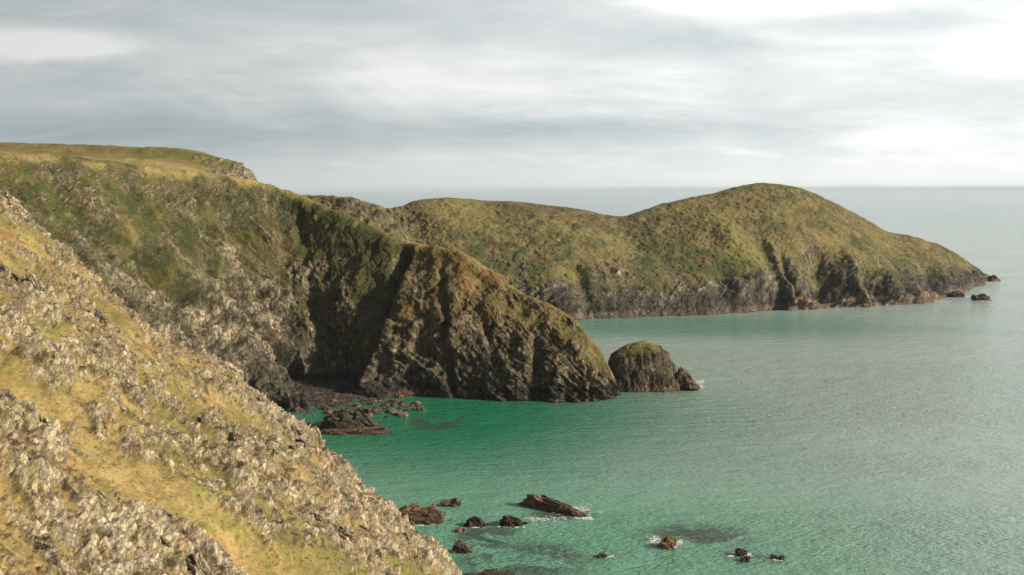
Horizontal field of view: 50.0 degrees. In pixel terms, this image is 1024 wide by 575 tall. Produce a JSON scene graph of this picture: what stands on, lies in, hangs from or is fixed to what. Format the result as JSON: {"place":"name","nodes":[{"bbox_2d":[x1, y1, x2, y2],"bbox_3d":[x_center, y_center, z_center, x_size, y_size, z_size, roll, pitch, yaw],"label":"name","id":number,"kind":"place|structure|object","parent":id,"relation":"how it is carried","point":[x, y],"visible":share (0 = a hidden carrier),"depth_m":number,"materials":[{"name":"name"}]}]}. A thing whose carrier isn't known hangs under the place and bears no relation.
{"place":"outdoors","nodes":[
{"label":"outdoors","id":0,"kind":"place"},
{"bbox_2d":[0,142,257,181],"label":"hill","id":1,"kind":"structure","parent":0,"point":[174,158],"depth_m":416.99,"materials":[{"name":"green plant"}]},
{"bbox_2d":[0,190,461,574],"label":"hillside","id":2,"kind":"structure","parent":0,"point":[137,527],"depth_m":94.26,"materials":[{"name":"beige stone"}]},
{"bbox_2d":[0,262,19,282],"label":"crag","id":3,"kind":"structure","parent":2,"relation":"on","point":[3,267],"depth_m":103.75,"materials":[{"name":"grey stone"}]},
{"bbox_2d":[3,190,20,206],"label":"crag","id":4,"kind":"structure","parent":2,"relation":"on","point":[12,200],"depth_m":128.69,"materials":[{"name":"beige stone"}]},
{"bbox_2d":[21,205,30,218],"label":"crag","id":5,"kind":"structure","parent":2,"relation":"on","point":[25,211],"depth_m":130.32,"materials":[{"name":"beige stone"}]},
{"bbox_2d":[24,274,46,293],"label":"crag","id":6,"kind":"structure","parent":2,"relation":"on","point":[35,280],"depth_m":104.53,"materials":[{"name":"beige stone"}]},
{"bbox_2d":[22,533,58,548],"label":"crag","id":7,"kind":"structure","parent":2,"relation":"on","point":[43,541],"depth_m":64.04,"materials":[{"name":"beige stone"}]},
{"bbox_2d":[45,243,51,251],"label":"crag","id":8,"kind":"structure","parent":2,"relation":"on","point":[48,246],"depth_m":123.05,"materials":[{"name":"beige stone"}]},
{"bbox_2d":[42,417,67,443],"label":"crag","id":9,"kind":"structure","parent":2,"relation":"on","point":[55,423],"depth_m":77.10,"materials":[{"name":"beige stone"}]},
{"bbox_2d":[50,340,59,348],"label":"crag","id":10,"kind":"structure","parent":2,"relation":"on","point":[55,345],"depth_m":91.03,"materials":[{"name":"beige stone"}]},
{"bbox_2d":[70,443,79,455],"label":"crag","id":11,"kind":"structure","parent":2,"relation":"on","point":[73,447],"depth_m":78.60,"materials":[{"name":"beige stone"}]},
{"bbox_2d":[88,309,101,317],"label":"crag","id":12,"kind":"structure","parent":2,"relation":"on","point":[98,314],"depth_m":111.65,"materials":[{"name":"grey stone"}]},
{"bbox_2d":[91,308,107,323],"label":"crag","id":13,"kind":"structure","parent":2,"relation":"on","point":[102,319],"depth_m":113.05,"materials":[{"name":"beige stone"}]},
{"bbox_2d":[98,489,106,499],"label":"crag","id":14,"kind":"structure","parent":2,"relation":"on","point":[102,494],"depth_m":74.34,"materials":[{"name":"beige stone"}]},
{"bbox_2d":[101,414,107,429],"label":"crag","id":15,"kind":"structure","parent":2,"relation":"on","point":[105,425],"depth_m":88.35,"materials":[{"name":"beige stone"}]},
{"bbox_2d":[159,535,171,545],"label":"crag","id":16,"kind":"structure","parent":2,"relation":"on","point":[167,542],"depth_m":73.93,"materials":[{"name":"beige stone"}]},
{"bbox_2d":[162,509,172,517],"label":"crag","id":17,"kind":"structure","parent":2,"relation":"on","point":[168,513],"depth_m":76.72,"materials":[{"name":"beige stone"}]},
{"bbox_2d":[187,550,213,574],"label":"crag","id":18,"kind":"structure","parent":2,"relation":"on","point":[198,564],"depth_m":73.15,"materials":[{"name":"beige stone"}]},
{"bbox_2d":[208,536,231,556],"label":"crag","id":19,"kind":"structure","parent":2,"relation":"on","point":[224,553],"depth_m":78.30,"materials":[{"name":"beige stone"}]},
{"bbox_2d":[229,366,242,372],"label":"crag","id":20,"kind":"structure","parent":2,"relation":"on","point":[234,369],"depth_m":131.72,"materials":[{"name":"beige stone"}]},
{"bbox_2d":[230,430,246,442],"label":"crag","id":21,"kind":"structure","parent":2,"relation":"on","point":[235,435],"depth_m":108.75,"materials":[{"name":"grey stone"}]},
{"bbox_2d":[250,425,258,431],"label":"crag","id":22,"kind":"structure","parent":2,"relation":"on","point":[254,428],"depth_m":116.75,"materials":[{"name":"beige stone"}]},
{"bbox_2d":[257,395,271,408],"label":"crag","id":23,"kind":"structure","parent":2,"relation":"on","point":[260,398],"depth_m":128.53,"materials":[{"name":"beige stone"}]},
{"bbox_2d":[273,446,280,454],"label":"crag","id":24,"kind":"structure","parent":2,"relation":"on","point":[277,452],"depth_m":110.14,"materials":[{"name":"beige stone"}]},
{"bbox_2d":[290,423,310,444],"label":"crag","id":25,"kind":"structure","parent":2,"relation":"on","point":[295,428],"depth_m":129.04,"materials":[{"name":"beige stone"}]},
{"bbox_2d":[297,437,307,447],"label":"crag","id":26,"kind":"structure","parent":2,"relation":"on","point":[300,439],"depth_m":127.32,"materials":[{"name":"beige stone"}]},
{"bbox_2d":[311,511,323,520],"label":"crag","id":27,"kind":"structure","parent":2,"relation":"on","point":[319,517],"depth_m":101.57,"materials":[{"name":"beige stone"}]},
{"bbox_2d":[319,446,338,460],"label":"crag","id":28,"kind":"structure","parent":2,"relation":"on","point":[333,454],"depth_m":130.28,"materials":[{"name":"beige stone"}]},
{"bbox_2d":[334,523,355,542],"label":"crag","id":29,"kind":"structure","parent":2,"relation":"on","point":[345,531],"depth_m":102.28,"materials":[{"name":"beige stone"}]},
{"bbox_2d":[375,548,383,558],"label":"crag","id":30,"kind":"structure","parent":2,"relation":"on","point":[379,553],"depth_m":109.72,"materials":[{"name":"beige stone"}]},
{"bbox_2d":[0,151,620,402],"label":"cliff","id":31,"kind":"structure","parent":0,"point":[248,277],"depth_m":323.07,"materials":[{"name":"green stone"}]},
{"bbox_2d":[282,378,389,415],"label":"beach","id":32,"kind":"structure","parent":0,"point":[339,390],"depth_m":323.08,"materials":[{"name":"grey stone"}]},
{"bbox_2d":[250,369,292,407],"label":"boulder","id":33,"kind":"object","parent":32,"relation":"on","point":[273,387],"visible":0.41,"depth_m":302.94,"materials":[{"name":"grey stone"}]},
{"bbox_2d":[293,407,304,412],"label":"beach stone","id":34,"kind":"object","parent":32,"relation":"on","point":[298,409],"visible":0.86,"depth_m":297.23,"materials":[{"name":"brown stone"}]},
{"bbox_2d":[287,390,311,410],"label":"boulder","id":35,"kind":"object","parent":32,"relation":"on","point":[300,400],"visible":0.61,"depth_m":299.56,"materials":[{"name":"grey stone"}]},
{"bbox_2d":[322,406,330,409],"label":"beach stone","id":36,"kind":"object","parent":32,"relation":"on","point":[326,407],"visible":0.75,"depth_m":300.31,"materials":[{"name":"stone"}]},
{"bbox_2d":[319,408,380,428],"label":"boulder","id":37,"kind":"object","parent":32,"relation":"on","point":[348,418],"visible":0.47,"depth_m":274.91,"materials":[{"name":"grey stone"}]},
{"bbox_2d":[321,426,393,434],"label":"rock ledge","id":38,"kind":"object","parent":32,"relation":"on","point":[371,430],"visible":0.79,"depth_m":270.78,"materials":[{"name":"brown stone"}]},
{"bbox_2d":[363,401,373,404],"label":"beach stone","id":39,"kind":"object","parent":32,"relation":"on","point":[368,402],"visible":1,"depth_m":307.41,"materials":[{"name":"stone"}]},
{"bbox_2d":[367,408,380,413],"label":"beach stone","id":40,"kind":"object","parent":32,"relation":"on","point":[375,411],"visible":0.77,"depth_m":294.89,"materials":[{"name":"stone"}]},
{"bbox_2d":[388,398,398,402],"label":"beach stone","id":41,"kind":"object","parent":32,"relation":"on","point":[393,400],"visible":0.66,"depth_m":309.53,"materials":[{"name":"stone"}]},
{"bbox_2d":[397,411,408,415],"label":"beach stone","id":42,"kind":"object","parent":32,"relation":"on","point":[401,413],"visible":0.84,"depth_m":292.00,"materials":[{"name":"brown stone"}]},
{"bbox_2d":[0,0,1023,190],"label":"sky","id":43,"kind":"structure","parent":0,"point":[307,95],"materials":[{"name":"white"}]},
{"bbox_2d":[303,183,999,319],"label":"headland","id":44,"kind":"structure","parent":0,"point":[754,247],"depth_m":566.03,"materials":[{"name":"green plant"}]},
{"bbox_2d":[284,189,1023,574],"bbox_3d":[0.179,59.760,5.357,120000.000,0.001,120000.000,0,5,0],"label":"sea","id":45,"kind":"structure","parent":0,"point":[882,439],"depth_m":260.55,"materials":[{"name":"liquid"}]},
{"bbox_2d":[416,406,425,410],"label":"beach stone","id":46,"kind":"object","parent":45,"relation":"in","point":[418,408],"visible":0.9,"depth_m":298.90,"materials":[{"name":"brown stone"}]},
{"bbox_2d":[399,502,445,525],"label":"sea rock","id":47,"kind":"object","parent":45,"relation":"in","point":[429,515],"visible":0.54,"depth_m":197.77,"materials":[{"name":"brown stone"}]},
{"bbox_2d":[440,497,461,506],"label":"sea rock","id":48,"kind":"object","parent":45,"relation":"in","point":[454,502],"visible":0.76,"depth_m":208.57,"materials":[{"name":"brown stone"}]},
{"bbox_2d":[455,527,465,532],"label":"sea rock","id":49,"kind":"object","parent":45,"relation":"in","point":[460,530],"visible":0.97,"depth_m":192.61,"materials":[{"name":"brown stone"}]},
{"bbox_2d":[452,540,472,553],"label":"sea rock","id":50,"kind":"object","parent":45,"relation":"in","point":[460,546],"visible":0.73,"depth_m":181.60,"materials":[{"name":"brown stone"}]},
{"bbox_2d":[462,516,487,527],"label":"sea rock","id":51,"kind":"object","parent":45,"relation":"in","point":[473,521],"visible":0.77,"depth_m":195.88,"materials":[{"name":"brown stone"}]},
{"bbox_2d":[463,568,514,574],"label":"sea rock","id":52,"kind":"object","parent":45,"relation":"in","point":[495,571],"visible":1,"depth_m":169.94,"materials":[{"name":"stone"}]},
{"bbox_2d":[499,515,527,526],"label":"sea rock","id":53,"kind":"object","parent":45,"relation":"in","point":[509,521],"visible":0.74,"depth_m":196.15,"materials":[{"name":"brown stone"}]},
{"bbox_2d":[517,494,586,516],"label":"sea rock","id":54,"kind":"object","parent":45,"relation":"in","point":[544,503],"visible":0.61,"depth_m":205.77,"materials":[{"name":"brown stone"}]},
{"bbox_2d":[597,552,607,557],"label":"sea rock","id":55,"kind":"object","parent":45,"relation":"in","point":[602,555],"visible":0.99,"depth_m":179.29,"materials":[{"name":"brown stone"}]},
{"bbox_2d":[614,376,623,391],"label":"sea rock","id":56,"kind":"object","parent":45,"relation":"in","point":[619,383],"visible":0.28,"depth_m":325.12,"materials":[{"name":"brown stone"}]},
{"bbox_2d":[608,341,680,392],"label":"sea stack","id":57,"kind":"object","parent":45,"relation":"in","point":[642,366],"visible":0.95,"depth_m":326.35,"materials":[{"name":"brown stone"}]},
{"bbox_2d":[657,536,676,548],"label":"sea rock","id":58,"kind":"object","parent":45,"relation":"in","point":[669,542],"visible":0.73,"depth_m":183.80,"materials":[{"name":"brown stone"}]},
{"bbox_2d":[676,366,700,390],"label":"sea rock","id":59,"kind":"object","parent":45,"relation":"in","point":[685,379],"visible":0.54,"depth_m":327.62,"materials":[{"name":"brown stone"}]},
{"bbox_2d":[415,275,1020,560],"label":"foam","id":60,"kind":"object","parent":45,"relation":"on","point":[654,538],"visible":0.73,"depth_m":199.79,"materials":[{"name":"white"}]},
{"bbox_2d":[735,548,747,555],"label":"sea rock","id":61,"kind":"object","parent":45,"relation":"in","point":[740,552],"visible":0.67,"depth_m":180.05,"materials":[{"name":"brown stone"}]},
{"bbox_2d":[740,554,750,561],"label":"sea rock","id":62,"kind":"object","parent":45,"relation":"in","point":[746,558],"visible":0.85,"depth_m":177.17,"materials":[{"name":"brown stone"}]},
{"bbox_2d":[948,291,964,296],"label":"sea rock","id":63,"kind":"object","parent":45,"relation":"in","point":[956,294],"visible":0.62,"depth_m":604.25,"materials":[{"name":"brown stone"}]},
{"bbox_2d":[970,293,989,300],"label":"sea rock","id":64,"kind":"object","parent":45,"relation":"in","point":[983,297],"visible":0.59,"depth_m":586.14,"materials":[{"name":"brown stone"}]},
{"bbox_2d":[988,275,1000,280],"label":"sea rock","id":65,"kind":"object","parent":45,"relation":"in","point":[993,277],"visible":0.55,"depth_m":710.91,"materials":[{"name":"brown stone"}]}
]}

